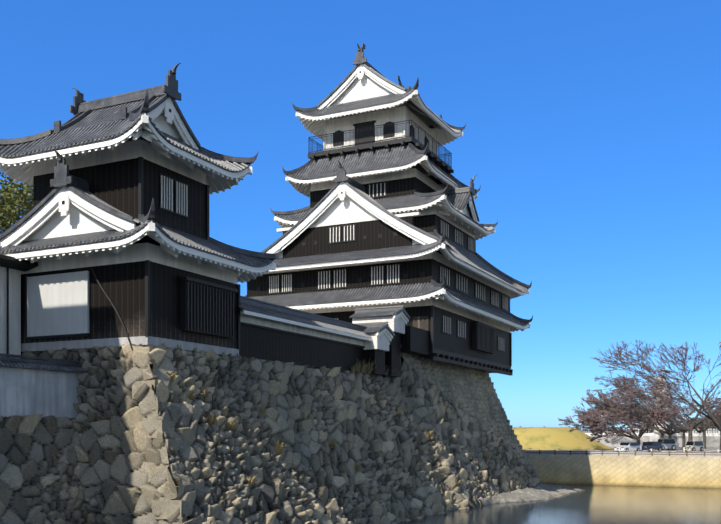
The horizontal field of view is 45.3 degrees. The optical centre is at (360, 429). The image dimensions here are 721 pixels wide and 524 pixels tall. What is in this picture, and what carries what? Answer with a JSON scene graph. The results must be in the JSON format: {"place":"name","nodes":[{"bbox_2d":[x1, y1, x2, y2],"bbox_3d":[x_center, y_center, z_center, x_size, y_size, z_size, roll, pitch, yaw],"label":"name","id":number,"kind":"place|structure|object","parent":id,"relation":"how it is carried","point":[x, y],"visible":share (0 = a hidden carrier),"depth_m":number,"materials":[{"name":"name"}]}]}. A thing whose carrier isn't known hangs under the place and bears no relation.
{"place":"outdoors","nodes":[
{"label":"outdoors","id":0,"kind":"place"},
{"bbox_2d":[0,414,86,523],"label":"low stone wall","id":1,"kind":"structure","parent":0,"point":[39,476],"depth_m":43.82,"materials":[{"name":"grey stone"}]},
{"bbox_2d":[21,344,184,523],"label":"stone wall","id":2,"kind":"structure","parent":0,"point":[114,449],"depth_m":45.55,"materials":[{"name":"grey stone"}]},
{"bbox_2d":[21,336,238,356],"bbox_3d":[-14.120,-4.708,51.600,10.680,0.470,8.480,0,0,26],"label":"plaster base band","id":3,"kind":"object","parent":2,"relation":"on","point":[108,342],"depth_m":47.73,"materials":[{"name":"white paint"}]},
{"bbox_2d":[21,261,236,348],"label":"wall","id":4,"kind":"structure","parent":3,"relation":"on","point":[122,285],"depth_m":46.77,"materials":[{"name":"black wood"}]},
{"bbox_2d":[27,271,88,336],"bbox_3d":[-16.885,-6.973,48.134,4.537,3.400,0.140,0,0,26],"label":"shutter panel","id":5,"kind":"object","parent":4,"relation":"attached to","point":[57,304],"visible":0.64,"depth_m":48.01,"materials":[{"name":"white paint"}]},
{"bbox_2d":[138,157,239,349],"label":"wood trim","id":6,"kind":"structure","parent":4,"relation":"attached to","point":[183,280],"depth_m":48.57,"materials":[{"name":"black wood"}]},
{"bbox_2d":[187,281,233,336],"bbox_3d":[-8.605,-6.898,49.865,0.070,2.650,4.470,0,0,26],"label":"window lattice","id":7,"kind":"object","parent":4,"relation":"attached to","point":[210,310],"visible":1,"depth_m":49.72,"materials":[{"name":"black wood"}]},
{"bbox_2d":[21,139,236,283],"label":"yagura plaster walls","id":8,"kind":"structure","parent":0,"point":[133,149],"depth_m":48.14,"materials":[{"name":"white paint"}]},
{"bbox_2d":[0,97,275,282],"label":"yagura eaves","id":9,"kind":"object","parent":8,"relation":"attached to","point":[54,216],"visible":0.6,"depth_m":47.76,"materials":[{"name":"white paint"}]},
{"bbox_2d":[0,111,273,266],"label":"roof tile ribs","id":10,"kind":"object","parent":9,"relation":"on","point":[248,164],"visible":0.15,"depth_m":47.39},
{"bbox_2d":[0,95,271,266],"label":"yagura roof tile rows","id":11,"kind":"object","parent":10,"relation":"on","point":[100,124],"visible":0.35,"depth_m":48.53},
{"bbox_2d":[0,63,281,258],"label":"yagura ridge tiles","id":12,"kind":"object","parent":10,"relation":"on","point":[64,177],"visible":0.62,"depth_m":49.78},
{"bbox_2d":[33,158,205,249],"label":"wall","id":13,"kind":"structure","parent":12,"relation":"attached to","point":[114,184],"depth_m":48.36,"materials":[{"name":"black wood"}]},
{"bbox_2d":[159,175,187,216],"bbox_3d":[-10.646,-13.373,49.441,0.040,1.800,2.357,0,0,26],"label":"window bars","id":14,"kind":"object","parent":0,"point":[172,195],"visible":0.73,"depth_m":49.25,"materials":[{"name":"grey wood"}]},
{"bbox_2d":[150,352,411,439],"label":"castle ground","id":15,"kind":"structure","parent":0,"point":[327,368],"depth_m":67.81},
{"bbox_2d":[0,254,29,358],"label":"white annex walls","id":16,"kind":"structure","parent":15,"relation":"on","point":[14,312],"depth_m":48.63,"materials":[{"name":"white paint"}]},
{"bbox_2d":[0,254,89,339],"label":"annex gutter","id":17,"kind":"object","parent":16,"relation":"attached to","point":[7,261],"visible":0.85,"depth_m":48.22,"materials":[{"name":"black metal"}]},
{"bbox_2d":[7,265,132,353],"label":"annex pipes","id":18,"kind":"object","parent":16,"relation":"attached to","point":[8,306],"visible":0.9,"depth_m":48.15,"materials":[{"name":"black metal"}]},
{"bbox_2d":[0,172,32,233],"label":"evergreen tree","id":19,"kind":"object","parent":15,"relation":"on","point":[9,210],"depth_m":62.12,"materials":[{"name":"green plant"}]},
{"bbox_2d":[0,366,79,417],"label":"plaster wall","id":20,"kind":"structure","parent":15,"relation":"on","point":[25,391],"depth_m":44.65,"materials":[{"name":"white paint"}]},
{"bbox_2d":[0,364,82,372],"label":"coping tile ends","id":21,"kind":"object","parent":20,"relation":"on","point":[35,368],"visible":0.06,"depth_m":44.75,"materials":[{"name":"grey tile"}]},
{"bbox_2d":[0,360,84,372],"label":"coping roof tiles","id":22,"kind":"object","parent":21,"relation":"on","point":[38,366],"visible":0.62,"depth_m":44.64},
{"bbox_2d":[0,353,81,366],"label":"terrace wall ridge tiles","id":23,"kind":"object","parent":22,"relation":"on","point":[36,360],"visible":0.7,"depth_m":44.78,"materials":[{"name":"grey tile"}]},
{"bbox_2d":[239,303,397,341],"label":"roof tile ribs","id":24,"kind":"object","parent":15,"relation":"on","point":[254,309],"visible":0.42,"depth_m":62.86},
{"bbox_2d":[239,324,363,371],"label":"wall","id":25,"kind":"structure","parent":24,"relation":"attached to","point":[264,344],"depth_m":60.06,"materials":[{"name":"black wood"}]},
{"bbox_2d":[161,342,490,486],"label":"dry weeds","id":26,"kind":"object","parent":15,"relation":"on","point":[278,450],"visible":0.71,"depth_m":53.34,"materials":[{"name":"beige plant"}]},
{"bbox_2d":[125,346,542,523],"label":"corner stones","id":27,"kind":"object","parent":15,"relation":"on","point":[167,507],"visible":0.29,"depth_m":44.51,"materials":[{"name":"beige stone"}]},
{"bbox_2d":[148,344,539,523],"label":"stone wall","id":28,"kind":"structure","parent":27,"relation":"attached to","point":[409,471],"depth_m":59.57,"materials":[{"name":"grey stone"}]},
{"bbox_2d":[244,43,532,321],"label":"tenshu ridge tiles","id":29,"kind":"object","parent":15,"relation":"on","point":[341,171],"visible":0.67,"depth_m":88.74,"materials":[{"name":"grey tile"}]},
{"bbox_2d":[283,216,413,258],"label":"gable wall","id":30,"kind":"structure","parent":29,"relation":"attached to","point":[372,229],"depth_m":84.06,"materials":[{"name":"black wood"}]},
{"bbox_2d":[310,177,435,207],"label":"wall","id":31,"kind":"structure","parent":29,"relation":"attached to","point":[404,187],"depth_m":86.92,"materials":[{"name":"black wood"}]},
{"bbox_2d":[314,306,509,365],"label":"wall","id":32,"kind":"structure","parent":29,"relation":"attached to","point":[453,343],"depth_m":83.13,"materials":[{"name":"black wood"}]},
{"bbox_2d":[477,324,494,352],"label":"window bars","id":33,"kind":"object","parent":32,"relation":"attached to","point":[489,338],"visible":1,"depth_m":90.16,"materials":[{"name":"black wood"}]},
{"bbox_2d":[414,214,475,255],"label":"wall","id":34,"kind":"structure","parent":29,"relation":"attached to","point":[428,223],"depth_m":85.30,"materials":[{"name":"black wood"}]},
{"bbox_2d":[240,311,404,377],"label":"link wall","id":35,"kind":"structure","parent":0,"point":[397,325],"depth_m":66.13,"materials":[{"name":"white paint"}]},
{"bbox_2d":[243,310,408,344],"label":"link wall eaves","id":36,"kind":"object","parent":35,"relation":"attached to","point":[388,334],"visible":0.81,"depth_m":62.72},
{"bbox_2d":[364,326,429,376],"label":"gate","id":37,"kind":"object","parent":35,"relation":"attached to","point":[412,340],"visible":0.55,"depth_m":73.54,"materials":[{"name":"black wood"}]},
{"bbox_2d":[240,296,409,335],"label":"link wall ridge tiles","id":38,"kind":"object","parent":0,"point":[299,313],"visible":0.79,"depth_m":65.51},
{"bbox_2d":[0,0,720,429],"label":"sky","id":39,"kind":"structure","parent":0,"point":[591,138],"materials":[{"name":"blue"}]},
{"bbox_2d":[247,259,509,313],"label":"wall","id":40,"kind":"structure","parent":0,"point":[412,269],"depth_m":82.69,"materials":[{"name":"black wood"}]},
{"bbox_2d":[308,120,451,167],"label":"balcony railing","id":41,"kind":"object","parent":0,"point":[440,154],"visible":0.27,"depth_m":89.56,"materials":[{"name":"black wood"}]},
{"bbox_2d":[262,106,509,332],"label":"tenshu plaster walls","id":42,"kind":"structure","parent":0,"point":[393,115],"depth_m":88.20,"materials":[{"name":"white paint"}]},
{"bbox_2d":[257,121,504,350],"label":"windows","id":43,"kind":"structure","parent":42,"relation":"in","point":[441,274],"depth_m":84.78,"materials":[{"name":"black wood"}]},
{"bbox_2d":[269,183,507,350],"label":"window bars","id":44,"kind":"object","parent":43,"relation":"in","point":[506,303],"visible":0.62,"depth_m":84.69,"materials":[{"name":"wood"}]},
{"bbox_2d":[244,64,529,332],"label":"tenshu eaves","id":45,"kind":"object","parent":42,"relation":"attached to","point":[336,205],"visible":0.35,"depth_m":86.08,"materials":[{"name":"white paint"}]},
{"bbox_2d":[253,89,528,325],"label":"roof tile ribs","id":46,"kind":"object","parent":45,"relation":"on","point":[381,204],"visible":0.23,"depth_m":86.43,"materials":[{"name":"grey tile"}]},
{"bbox_2d":[249,90,528,325],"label":"tenshu roof tile rows","id":47,"kind":"object","parent":46,"relation":"on","point":[464,254],"visible":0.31,"depth_m":85.93,"materials":[{"name":"grey tile"}]},
{"bbox_2d":[268,120,512,375],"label":"wood trim","id":48,"kind":"structure","parent":42,"relation":"attached to","point":[438,355],"depth_m":88.76,"materials":[{"name":"black wood"}]},
{"bbox_2d":[413,316,428,330],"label":"tenshu weathered boards","id":49,"kind":"object","parent":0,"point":[421,322],"visible":0.43,"depth_m":78.54,"materials":[{"name":"brown wood"}]},
{"bbox_2d":[398,484,720,523],"bbox_3d":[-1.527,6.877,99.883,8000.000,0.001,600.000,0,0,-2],"label":"moat water","id":50,"kind":"structure","parent":0,"point":[602,504],"depth_m":74.58,"materials":[{"name":"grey liquid"}]},
{"bbox_2d":[477,484,583,505],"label":"gravel bar","id":51,"kind":"object","parent":50,"relation":"in","point":[540,492],"visible":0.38,"depth_m":87.34,"materials":[{"name":"gravel"}]},
{"bbox_2d":[542,430,719,456],"bbox_3d":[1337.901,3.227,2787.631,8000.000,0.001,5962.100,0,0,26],"label":"ground","id":52,"kind":"structure","parent":0,"point":[707,449],"depth_m":135.02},
{"bbox_2d":[512,427,613,449],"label":"grass mound","id":53,"kind":"object","parent":52,"relation":"on","point":[547,438],"depth_m":141.82,"materials":[{"name":"yellow plant"}]},
{"bbox_2d":[557,383,680,443],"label":"cherry tree branches","id":54,"kind":"object","parent":52,"relation":"on","point":[634,436],"visible":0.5,"depth_m":132.82,"materials":[{"name":"brown plant"}]},
{"bbox_2d":[525,451,720,456],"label":"revetment kerb","id":55,"kind":"structure","parent":52,"relation":"on","point":[631,454],"depth_m":108.43,"materials":[{"name":"concrete"}]},
{"bbox_2d":[524,450,720,456],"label":"wooden guard rail","id":56,"kind":"object","parent":55,"relation":"on","point":[619,453],"visible":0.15,"depth_m":107.65,"materials":[{"name":"brown wood"}]},
{"bbox_2d":[528,455,720,487],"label":"revetment","id":57,"kind":"object","parent":52,"relation":"on","point":[678,471],"visible":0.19,"depth_m":106.54,"materials":[{"name":"beige stone"}]},
{"bbox_2d":[614,442,641,450],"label":"hatchback car","id":58,"kind":"object","parent":52,"relation":"on","point":[629,447],"depth_m":124.58,"materials":[{"name":"white metal"}]},
{"bbox_2d":[605,393,694,432],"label":"cherry tree branches","id":59,"kind":"object","parent":52,"relation":"on","point":[667,408],"visible":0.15,"depth_m":180.07,"materials":[{"name":"brown plant"}]},
{"bbox_2d":[641,441,662,449],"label":"blue hatchback car","id":60,"kind":"object","parent":52,"relation":"on","point":[654,447],"depth_m":126.78,"materials":[{"name":"blue metal"}]},
{"bbox_2d":[591,339,720,443],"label":"cherry tree branches","id":61,"kind":"object","parent":52,"relation":"on","point":[686,427],"visible":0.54,"depth_m":136.47,"materials":[{"name":"brown plant"}]},
{"bbox_2d":[593,391,720,449],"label":"cherry tree branches","id":62,"kind":"object","parent":52,"relation":"on","point":[676,430],"visible":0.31,"depth_m":141.32,"materials":[{"name":"brown plant"}]},
{"bbox_2d":[592,393,720,427],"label":"cherry tree buds","id":63,"kind":"object","parent":62,"relation":"on","point":[652,399],"visible":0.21,"depth_m":137.62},
{"bbox_2d":[602,391,720,438],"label":"cherry tree branches","id":64,"kind":"object","parent":52,"relation":"on","point":[662,434],"visible":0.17,"depth_m":154.91,"materials":[{"name":"brown plant"}]},
{"bbox_2d":[603,384,720,447],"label":"cherry tree branches","id":65,"kind":"object","parent":52,"relation":"on","point":[683,440],"visible":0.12,"depth_m":151.57,"materials":[{"name":"brown plant"}]},
{"bbox_2d":[608,381,719,420],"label":"cherry tree buds","id":66,"kind":"object","parent":65,"relation":"attached to","point":[671,401],"visible":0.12,"depth_m":149.79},
{"bbox_2d":[650,376,678,446],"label":"obelisk monument","id":67,"kind":"object","parent":52,"relation":"on","point":[656,436],"visible":0.24,"depth_m":159.05,"materials":[{"name":"stone"}]},
{"bbox_2d":[658,439,676,448],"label":"silver van","id":68,"kind":"object","parent":52,"relation":"on","point":[669,441],"depth_m":136.96,"materials":[{"name":"silver metal"}]},
{"bbox_2d":[625,374,720,448],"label":"cherry tree branches","id":69,"kind":"object","parent":52,"relation":"on","point":[704,433],"visible":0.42,"depth_m":146.57,"materials":[{"name":"brown plant"}]},
{"bbox_2d":[622,378,711,426],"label":"cherry tree buds","id":70,"kind":"object","parent":69,"relation":"attached to","point":[654,400],"visible":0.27,"depth_m":142.90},
{"bbox_2d":[633,403,718,432],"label":"cherry tree branches","id":71,"kind":"object","parent":52,"relation":"on","point":[680,431],"visible":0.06,"depth_m":167.07,"materials":[{"name":"brown plant"}]},
{"bbox_2d":[640,382,720,432],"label":"cherry tree branches","id":72,"kind":"object","parent":52,"relation":"on","point":[696,429],"visible":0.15,"depth_m":157.51,"materials":[{"name":"brown plant"}]},
{"bbox_2d":[644,381,720,416],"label":"cherry tree buds","id":73,"kind":"object","parent":72,"relation":"attached to","point":[691,399],"visible":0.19,"depth_m":153.29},
{"bbox_2d":[683,441,703,450],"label":"car","id":74,"kind":"object","parent":52,"relation":"on","point":[696,447],"depth_m":127.94,"materials":[{"name":"white metal"}]},
{"bbox_2d":[590,436,719,446],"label":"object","id":75,"kind":"structure","parent":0,"point":[712,441],"depth_m":165.52,"materials":[{"name":"concrete"}]},
{"bbox_2d":[514,426,717,432],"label":"levee fence","id":76,"kind":"object","parent":75,"relation":"on","point":[620,427],"visible":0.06,"depth_m":166.50,"materials":[{"name":"black metal"}]},
{"bbox_2d":[585,433,719,435],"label":"levee barrier","id":77,"kind":"object","parent":75,"relation":"on","point":[693,434],"depth_m":162.80,"materials":[{"name":"white paint"}]},
{"bbox_2d":[628,425,719,432],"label":"distant houses","id":78,"kind":"structure","parent":0,"point":[710,430],"depth_m":207.59,"materials":[{"name":"paint"}]},
{"label":"asphalt parking area","id":79,"kind":"structure","parent":0,"visible":0},
{"bbox_2d":[523,448,720,451],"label":"chain posts","id":80,"kind":"object","parent":79,"relation":"on","point":[626,450],"visible":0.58,"depth_m":110.80,"materials":[{"name":"grey metal"}]},
{"bbox_2d":[592,342,720,451],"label":"cherry tree branches","id":81,"kind":"object","parent":79,"relation":"on","point":[711,417],"visible":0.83,"depth_m":112.41,"materials":[{"name":"brown plant"}]},
{"bbox_2d":[591,342,705,405],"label":"cherry tree buds","id":82,"kind":"object","parent":81,"relation":"attached to","point":[659,365],"visible":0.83,"depth_m":110.52,"materials":[{"name":"pink plant"}]}
]}

